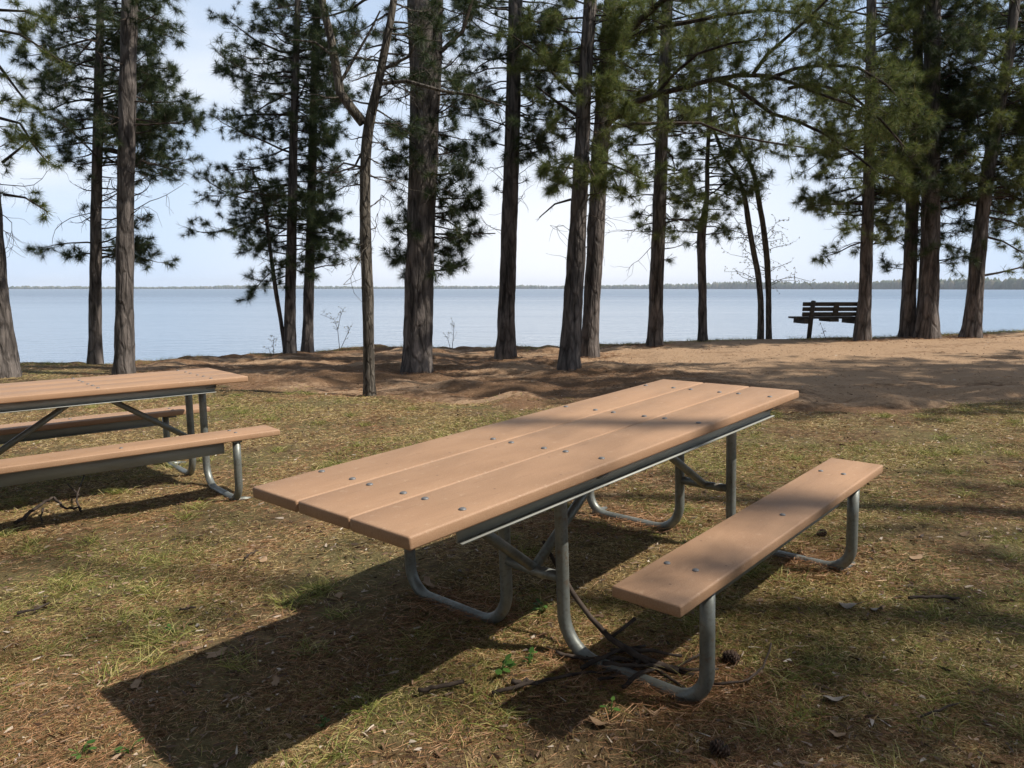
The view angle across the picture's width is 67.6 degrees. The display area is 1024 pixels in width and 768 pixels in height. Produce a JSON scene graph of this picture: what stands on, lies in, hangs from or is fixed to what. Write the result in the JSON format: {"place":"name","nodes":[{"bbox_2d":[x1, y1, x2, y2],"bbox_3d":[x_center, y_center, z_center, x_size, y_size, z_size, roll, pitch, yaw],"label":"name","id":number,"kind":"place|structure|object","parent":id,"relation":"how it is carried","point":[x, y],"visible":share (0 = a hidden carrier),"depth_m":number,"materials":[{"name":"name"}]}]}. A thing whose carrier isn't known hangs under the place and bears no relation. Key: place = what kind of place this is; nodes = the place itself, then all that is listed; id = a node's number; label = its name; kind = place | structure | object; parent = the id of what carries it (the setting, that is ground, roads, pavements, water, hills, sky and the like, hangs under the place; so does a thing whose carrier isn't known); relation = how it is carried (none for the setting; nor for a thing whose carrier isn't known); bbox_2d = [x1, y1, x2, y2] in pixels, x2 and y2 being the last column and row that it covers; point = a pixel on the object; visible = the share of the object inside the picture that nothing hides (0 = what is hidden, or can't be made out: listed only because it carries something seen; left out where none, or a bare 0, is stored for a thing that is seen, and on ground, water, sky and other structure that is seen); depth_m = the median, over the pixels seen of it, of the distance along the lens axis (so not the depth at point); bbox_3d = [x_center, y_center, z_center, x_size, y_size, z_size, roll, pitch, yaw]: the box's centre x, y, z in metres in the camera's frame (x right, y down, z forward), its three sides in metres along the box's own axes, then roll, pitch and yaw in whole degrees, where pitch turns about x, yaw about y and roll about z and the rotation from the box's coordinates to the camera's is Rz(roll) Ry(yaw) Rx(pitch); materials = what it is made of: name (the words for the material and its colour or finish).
{"place":"outdoors","nodes":[
{"label":"outdoors","id":0,"kind":"place"},
{"bbox_2d":[0,331,1023,767],"bbox_3d":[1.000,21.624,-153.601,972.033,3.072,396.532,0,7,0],"label":"ground","id":1,"kind":"structure","parent":0,"point":[896,373],"depth_m":3.96,"materials":[{"name":"beige soil"}]},
{"bbox_2d":[17,602,49,614],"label":"stick","id":2,"kind":"object","parent":1,"relation":"on","point":[30,610],"visible":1,"depth_m":3.18,"materials":[{"name":"wood"}]},
{"bbox_2d":[0,0,75,378],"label":"pine tree","id":3,"kind":"object","parent":1,"relation":"on","point":[10,366],"visible":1,"depth_m":11.53,"materials":[{"name":"green plant"}]},
{"bbox_2d":[13,474,84,524],"bbox_3d":[-2.733,0.679,4.780,0.261,0.158,0.921,-1,7,-5],"label":"fallen branch","id":4,"kind":"object","parent":1,"relation":"on","point":[25,516],"visible":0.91,"depth_m":4.55,"materials":[{"name":"brown wood"}]},
{"bbox_2d":[68,739,96,758],"bbox_3d":[-1.264,1.091,2.261,0.048,0.044,0.076,6,9,40],"label":"weed","id":5,"kind":"object","parent":1,"relation":"on","point":[78,756],"visible":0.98,"depth_m":2.27,"materials":[{"name":"green plant"}]},
{"bbox_2d":[2,0,209,363],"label":"pine tree","id":6,"kind":"object","parent":1,"relation":"on","point":[147,74],"visible":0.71,"depth_m":13.56,"materials":[{"name":"green plant"}]},
{"bbox_2d":[114,737,143,753],"bbox_3d":[-1.137,1.086,2.271,0.046,0.054,0.072,4,8,32],"label":"weed","id":7,"kind":"object","parent":1,"relation":"on","point":[121,747],"visible":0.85,"depth_m":2.26,"materials":[{"name":"green plant"}]},
{"bbox_2d":[129,672,142,688],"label":"dry leaf","id":8,"kind":"object","parent":1,"relation":"on","point":[136,682],"visible":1,"depth_m":2.62,"materials":[{"name":"brown plant"}]},
{"bbox_2d":[0,368,279,500],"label":"picnic table","id":9,"kind":"object","parent":1,"relation":"on","point":[60,395],"visible":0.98,"depth_m":4.74,"materials":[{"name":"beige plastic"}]},
{"bbox_2d":[70,0,209,374],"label":"pine tree","id":10,"kind":"object","parent":1,"relation":"on","point":[124,328],"visible":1,"depth_m":11.87,"materials":[{"name":"green plant"}]},
{"bbox_2d":[179,606,195,610],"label":"stick","id":11,"kind":"object","parent":1,"relation":"on","point":[190,607],"visible":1,"depth_m":3.21,"materials":[{"name":"wood"}]},
{"bbox_2d":[206,645,229,657],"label":"dry leaf","id":12,"kind":"object","parent":1,"relation":"on","point":[212,654],"visible":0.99,"depth_m":2.81,"materials":[{"name":"brown plant"}]},
{"bbox_2d":[200,157,294,347],"bbox_3d":[-5.372,-2.531,15.660,1.966,4.403,1.725,4,8,26],"label":"pine tree","id":13,"kind":"object","parent":1,"relation":"on","point":[266,167],"visible":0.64,"depth_m":15.57,"materials":[{"name":"green plant"}]},
{"bbox_2d":[178,0,348,353],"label":"pine tree","id":14,"kind":"object","parent":1,"relation":"on","point":[319,117],"visible":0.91,"depth_m":15.29,"materials":[{"name":"green plant"}]},
{"bbox_2d":[259,554,267,561],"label":"dry leaf","id":15,"kind":"object","parent":1,"relation":"on","point":[263,559],"visible":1,"depth_m":3.74,"materials":[{"name":"beige plant"}]},
{"bbox_2d":[264,335,277,355],"bbox_3d":[-5.006,-0.781,15.880,0.314,0.464,0.160,0,7,0],"label":"sapling","id":16,"kind":"object","parent":1,"relation":"on","point":[273,345],"visible":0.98,"depth_m":15.88,"materials":[{"name":"grey plant"}]},
{"bbox_2d":[271,670,279,685],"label":"dry leaf","id":17,"kind":"object","parent":1,"relation":"on","point":[276,681],"visible":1,"depth_m":2.62,"materials":[{"name":"plant"}]},
{"bbox_2d":[266,0,373,352],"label":"pine tree","id":18,"kind":"object","parent":1,"relation":"on","point":[307,342],"visible":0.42,"depth_m":15.86,"materials":[{"name":"green plant"}]},
{"bbox_2d":[316,715,329,729],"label":"weed","id":19,"kind":"object","parent":1,"relation":"on","point":[323,722],"visible":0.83,"depth_m":2.38,"materials":[{"name":"green plant"}]},
{"bbox_2d":[323,306,352,348],"bbox_3d":[-3.940,-1.249,17.219,0.733,1.005,0.231,0,7,0],"label":"sapling","id":20,"kind":"object","parent":1,"relation":"on","point":[338,326],"visible":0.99,"depth_m":17.19,"materials":[{"name":"grey plant"}]},
{"bbox_2d":[333,592,343,597],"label":"dry leaf","id":21,"kind":"object","parent":1,"relation":"on","point":[339,594],"visible":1,"depth_m":3.32,"materials":[{"name":"brown plant"}]},
{"bbox_2d":[277,0,501,396],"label":"bare tree","id":22,"kind":"object","parent":1,"relation":"on","point":[367,120],"visible":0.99,"depth_m":9.38,"materials":[{"name":"plant"}]},
{"bbox_2d":[362,0,494,373],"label":"pine tree","id":23,"kind":"object","parent":1,"relation":"on","point":[417,256],"visible":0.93,"depth_m":11.69,"materials":[{"name":"green plant"}]},
{"bbox_2d":[422,576,434,588],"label":"dry leaf","id":24,"kind":"object","parent":1,"relation":"on","point":[426,581],"visible":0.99,"depth_m":3.41,"materials":[{"name":"plant"}]},
{"bbox_2d":[418,679,463,692],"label":"stick","id":25,"kind":"object","parent":1,"relation":"on","point":[429,688],"visible":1,"depth_m":2.54,"materials":[{"name":"brown wood"}]},
{"bbox_2d":[443,321,456,348],"bbox_3d":[-1.387,-1.111,17.102,0.322,0.761,0.208,0,7,0],"label":"sapling","id":26,"kind":"object","parent":1,"relation":"on","point":[452,334],"visible":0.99,"depth_m":17.12,"materials":[{"name":"grey plant"}]},
{"bbox_2d":[401,0,580,359],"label":"pine tree","id":27,"kind":"object","parent":1,"relation":"on","point":[512,159],"visible":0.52,"depth_m":13.54,"materials":[{"name":"green plant"}]},
{"bbox_2d":[495,653,516,674],"bbox_3d":[-0.019,0.983,2.622,0.060,0.073,0.116,2,7,17],"label":"weed","id":28,"kind":"object","parent":1,"relation":"on","point":[510,663],"visible":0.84,"depth_m":2.64,"materials":[{"name":"green plant"}]},
{"bbox_2d":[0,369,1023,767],"bbox_3d":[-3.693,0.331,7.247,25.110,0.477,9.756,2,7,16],"label":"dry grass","id":29,"kind":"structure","parent":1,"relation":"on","point":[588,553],"depth_m":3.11,"materials":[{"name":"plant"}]},
{"bbox_2d":[0,369,1023,767],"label":"green grass","id":30,"kind":"structure","parent":1,"relation":"on","point":[598,693],"depth_m":3.02,"materials":[{"name":"green plant"}]},
{"bbox_2d":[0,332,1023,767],"bbox_3d":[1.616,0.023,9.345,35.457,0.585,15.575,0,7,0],"label":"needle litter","id":31,"kind":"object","parent":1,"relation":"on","point":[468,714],"visible":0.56,"depth_m":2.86,"materials":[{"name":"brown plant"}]},
{"bbox_2d":[0,332,1023,767],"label":"litter scraps","id":32,"kind":"object","parent":1,"relation":"on","point":[496,756],"visible":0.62,"depth_m":2.87,"materials":[{"name":"brown plant"}]},
{"bbox_2d":[20,327,1023,366],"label":"bank grass","id":33,"kind":"structure","parent":1,"relation":"on","point":[322,350],"depth_m":16.13,"materials":[{"name":"plant"}]},
{"bbox_2d":[511,677,537,685],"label":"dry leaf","id":34,"kind":"object","parent":1,"relation":"on","point":[516,682],"visible":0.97,"depth_m":2.54,"materials":[{"name":"brown plant"}]},
{"bbox_2d":[522,646,537,665],"bbox_3d":[0.062,0.976,2.711,0.035,0.060,0.083,3,8,24],"label":"weed","id":35,"kind":"object","parent":1,"relation":"on","point":[530,656],"visible":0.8,"depth_m":2.72,"materials":[{"name":"green plant"}]},
{"bbox_2d":[531,598,551,612],"bbox_3d":[0.112,0.912,3.094,0.089,0.061,0.065,7,10,44],"label":"weed","id":36,"kind":"object","parent":1,"relation":"on","point":[540,608],"visible":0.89,"depth_m":3.10,"materials":[{"name":"green plant"}]},
{"bbox_2d":[491,669,617,694],"bbox_3d":[0.150,0.992,2.567,0.458,0.024,0.034,-2,7,-17],"label":"stick","id":37,"kind":"object","parent":1,"relation":"on","point":[517,686],"visible":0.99,"depth_m":2.56,"materials":[{"name":"brown wood"}]},
{"bbox_2d":[253,379,882,702],"bbox_3d":[0.311,0.551,3.089,1.500,0.782,2.478,6,12,42],"label":"picnic table","id":38,"kind":"object","parent":1,"relation":"on","point":[483,482],"visible":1,"depth_m":2.67,"materials":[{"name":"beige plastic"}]},
{"bbox_2d":[489,0,658,370],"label":"pine tree","id":39,"kind":"object","parent":1,"relation":"on","point":[583,167],"visible":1,"depth_m":11.49,"materials":[{"name":"green plant"}]},
{"bbox_2d":[555,650,634,662],"bbox_3d":[0.292,0.968,2.701,0.285,0.024,0.028,2,7,16],"label":"stick","id":40,"kind":"object","parent":1,"relation":"on","point":[562,654],"visible":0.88,"depth_m":2.70,"materials":[{"name":"brown wood"}]},
{"bbox_2d":[588,715,610,724],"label":"dry leaf","id":41,"kind":"object","parent":1,"relation":"on","point":[597,721],"visible":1,"depth_m":2.33,"materials":[{"name":"beige plant"}]},
{"bbox_2d":[600,696,620,716],"bbox_3d":[0.303,1.020,2.393,0.067,0.059,0.070,0,7,0],"label":"weed","id":42,"kind":"object","parent":1,"relation":"on","point":[613,708],"visible":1,"depth_m":2.38,"materials":[{"name":"green plant"}]},
{"bbox_2d":[580,644,645,670],"bbox_3d":[0.357,0.957,2.692,0.274,0.044,0.023,-4,8,-26],"label":"stick","id":43,"kind":"object","parent":1,"relation":"on","point":[592,662],"visible":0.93,"depth_m":2.67,"materials":[{"name":"brown wood"}]},
{"bbox_2d":[597,653,640,681],"bbox_3d":[0.379,0.979,2.634,0.237,0.026,0.029,-7,10,-44],"label":"stick","id":44,"kind":"object","parent":1,"relation":"on","point":[617,673],"visible":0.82,"depth_m":2.58,"materials":[{"name":"brown wood"}]},
{"bbox_2d":[542,540,718,687],"bbox_3d":[0.336,0.818,2.686,0.730,0.348,0.242,6,9,38],"label":"fallen branch","id":45,"kind":"object","parent":1,"relation":"on","point":[639,657],"visible":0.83,"depth_m":2.70,"materials":[{"name":"brown wood"}]},
{"bbox_2d":[602,661,661,667],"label":"stick","id":46,"kind":"object","parent":1,"relation":"on","point":[604,663],"visible":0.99,"depth_m":2.62,"materials":[{"name":"wood"}]},
{"bbox_2d":[621,667,655,688],"bbox_3d":[0.425,0.979,2.558,0.156,0.037,0.019,-5,9,-36],"label":"stick","id":47,"kind":"object","parent":1,"relation":"on","point":[631,679],"visible":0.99,"depth_m":2.54,"materials":[{"name":"brown wood"}]},
{"bbox_2d":[586,656,694,675],"bbox_3d":[0.442,0.972,2.655,0.380,0.027,0.045,3,8,20],"label":"stick","id":48,"kind":"object","parent":1,"relation":"on","point":[679,672],"visible":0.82,"depth_m":2.67,"materials":[{"name":"brown wood"}]},
{"bbox_2d":[610,647,681,657],"bbox_3d":[0.473,0.952,2.706,0.252,0.036,0.023,2,7,16],"label":"stick","id":49,"kind":"object","parent":1,"relation":"on","point":[642,650],"visible":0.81,"depth_m":2.70,"materials":[{"name":"brown wood"}]},
{"bbox_2d":[643,706,659,715],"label":"dry leaf","id":50,"kind":"object","parent":1,"relation":"on","point":[656,712],"visible":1,"depth_m":2.38,"materials":[{"name":"brown plant"}]},
{"bbox_2d":[663,654,698,672],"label":"stick","id":51,"kind":"object","parent":1,"relation":"on","point":[689,659],"visible":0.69,"depth_m":2.66,"materials":[{"name":"wood"}]},
{"bbox_2d":[590,0,787,346],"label":"pine tree","id":52,"kind":"object","parent":1,"relation":"on","point":[660,194],"visible":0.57,"depth_m":15.06,"materials":[{"name":"green plant"}]},
{"bbox_2d":[709,738,730,757],"bbox_3d":[0.593,1.040,2.180,0.060,0.049,0.049,13,18,19],"label":"pine cone","id":53,"kind":"object","parent":1,"relation":"on","point":[721,749],"visible":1,"depth_m":2.17,"materials":[{"name":"brown plant"}]},
{"bbox_2d":[665,19,780,341],"bbox_3d":[4.309,-4.169,16.149,2.623,7.084,2.284,0,7,0],"label":"pine tree","id":54,"kind":"object","parent":1,"relation":"on","point":[728,153],"visible":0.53,"depth_m":15.96,"materials":[{"name":"green plant"}]},
{"bbox_2d":[670,67,782,338],"bbox_3d":[4.425,-3.679,16.567,2.653,6.043,1.760,-5,9,-34],"label":"leafing tree","id":55,"kind":"object","parent":1,"relation":"on","point":[760,299],"visible":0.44,"depth_m":16.48,"materials":[{"name":"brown plant"}]},
{"bbox_2d":[722,650,739,664],"bbox_3d":[0.767,0.958,2.679,0.053,0.053,0.065,38,-21,-26],"label":"pine cone","id":56,"kind":"object","parent":1,"relation":"on","point":[732,656],"visible":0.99,"depth_m":2.67,"materials":[{"name":"brown plant"}]},
{"bbox_2d":[714,643,771,684],"bbox_3d":[0.786,0.939,2.541,0.254,0.094,0.056,-4,8,-26],"label":"stick","id":57,"kind":"object","parent":1,"relation":"on","point":[743,680],"visible":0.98,"depth_m":2.51,"materials":[{"name":"wood"}]},
{"bbox_2d":[546,0,947,357],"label":"pine tree","id":58,"kind":"object","parent":1,"relation":"on","point":[590,346],"visible":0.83,"depth_m":11.49,"materials":[{"name":"green plant"}]},
{"bbox_2d":[701,88,814,338],"bbox_3d":[5.160,-3.667,16.503,2.236,6.039,1.854,-2,7,-13],"label":"leafing tree","id":59,"kind":"object","parent":1,"relation":"on","point":[766,267],"visible":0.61,"depth_m":16.47,"materials":[{"name":"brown plant"}]},
{"bbox_2d":[816,529,826,536],"bbox_3d":[1.554,0.749,3.837,0.052,0.042,0.042,-12,20,-14],"label":"pine cone","id":60,"kind":"object","parent":1,"relation":"on","point":[819,533],"visible":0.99,"depth_m":3.83,"materials":[{"name":"brown plant"}]},
{"bbox_2d":[788,300,857,337],"bbox_3d":[6.716,-1.313,16.294,1.436,0.942,0.671,0,7,-4],"label":"park bench","id":61,"kind":"object","parent":1,"relation":"on","point":[835,315],"visible":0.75,"depth_m":16.08,"materials":[{"name":"brown wood"}]},
{"bbox_2d":[824,695,848,700],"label":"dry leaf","id":62,"kind":"object","parent":1,"relation":"on","point":[834,698],"visible":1,"depth_m":2.41,"materials":[{"name":"beige plant"}]},
{"bbox_2d":[827,729,853,736],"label":"dry leaf","id":63,"kind":"object","parent":1,"relation":"on","point":[835,734],"visible":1,"depth_m":2.24,"materials":[{"name":"brown plant"}]},
{"bbox_2d":[839,601,863,608],"bbox_3d":[1.348,0.872,3.032,0.098,0.024,0.048,-13,-3,43],"label":"bark chip","id":64,"kind":"object","parent":1,"relation":"on","point":[849,605],"visible":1,"depth_m":3.03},
{"bbox_2d":[767,0,942,340],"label":"pine tree","id":65,"kind":"object","parent":1,"relation":"on","point":[825,199],"visible":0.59,"depth_m":14.59,"materials":[{"name":"green plant"}]},
{"bbox_2d":[909,552,924,559],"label":"dry leaf","id":66,"kind":"object","parent":1,"relation":"on","point":[918,556],"visible":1,"depth_m":3.53,"materials":[{"name":"beige plant"}]},
{"bbox_2d":[875,0,969,337],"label":"pine tree","id":67,"kind":"object","parent":1,"relation":"on","point":[908,304],"visible":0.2,"depth_m":15.41,"materials":[{"name":"green plant"}]},
{"bbox_2d":[908,595,959,599],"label":"stick","id":68,"kind":"object","parent":1,"relation":"on","point":[931,596],"visible":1,"depth_m":3.06,"materials":[{"name":"brown wood"}]},
{"bbox_2d":[857,0,1018,338],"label":"pine tree","id":69,"kind":"object","parent":1,"relation":"on","point":[927,322],"visible":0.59,"depth_m":14.78,"materials":[{"name":"green plant"}]},
{"bbox_2d":[920,702,960,717],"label":"stick","id":70,"kind":"object","parent":1,"relation":"on","point":[938,710],"visible":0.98,"depth_m":2.33,"materials":[{"name":"brown wood"}]},
{"bbox_2d":[903,0,1023,337],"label":"pine tree","id":71,"kind":"object","parent":1,"relation":"on","point":[972,322],"visible":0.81,"depth_m":14.90,"materials":[{"name":"green plant"}]},
{"bbox_2d":[960,530,971,535],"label":"dry leaf","id":72,"kind":"object","parent":1,"relation":"on","point":[966,533],"visible":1,"depth_m":3.81,"materials":[{"name":"beige plant"}]},
{"bbox_2d":[942,0,1023,238],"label":"pine tree","id":73,"kind":"object","parent":1,"relation":"on","point":[995,231],"visible":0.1,"depth_m":15.99,"materials":[{"name":"green plant"}]},
{"bbox_2d":[0,0,1023,287],"label":"sky","id":74,"kind":"structure","parent":0,"point":[212,263],"materials":[{"name":"white"}]},
{"bbox_2d":[9,289,1023,363],"bbox_3d":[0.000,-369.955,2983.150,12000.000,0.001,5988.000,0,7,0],"label":"lake water","id":75,"kind":"structure","parent":0,"point":[49,324],"depth_m":72.99,"materials":[{"name":"blue liquid"}]},
{"bbox_3d":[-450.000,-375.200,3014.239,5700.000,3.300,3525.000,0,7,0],"label":"far shore land","id":76,"kind":"structure","parent":0,"visible":0},
{"bbox_2d":[8,276,1023,289],"bbox_3d":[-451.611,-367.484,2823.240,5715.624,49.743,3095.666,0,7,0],"label":"woods","id":77,"kind":"object","parent":76,"relation":"on","point":[1005,284],"visible":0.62,"depth_m":3170.46,"materials":[{"name":"plant"}]}
]}

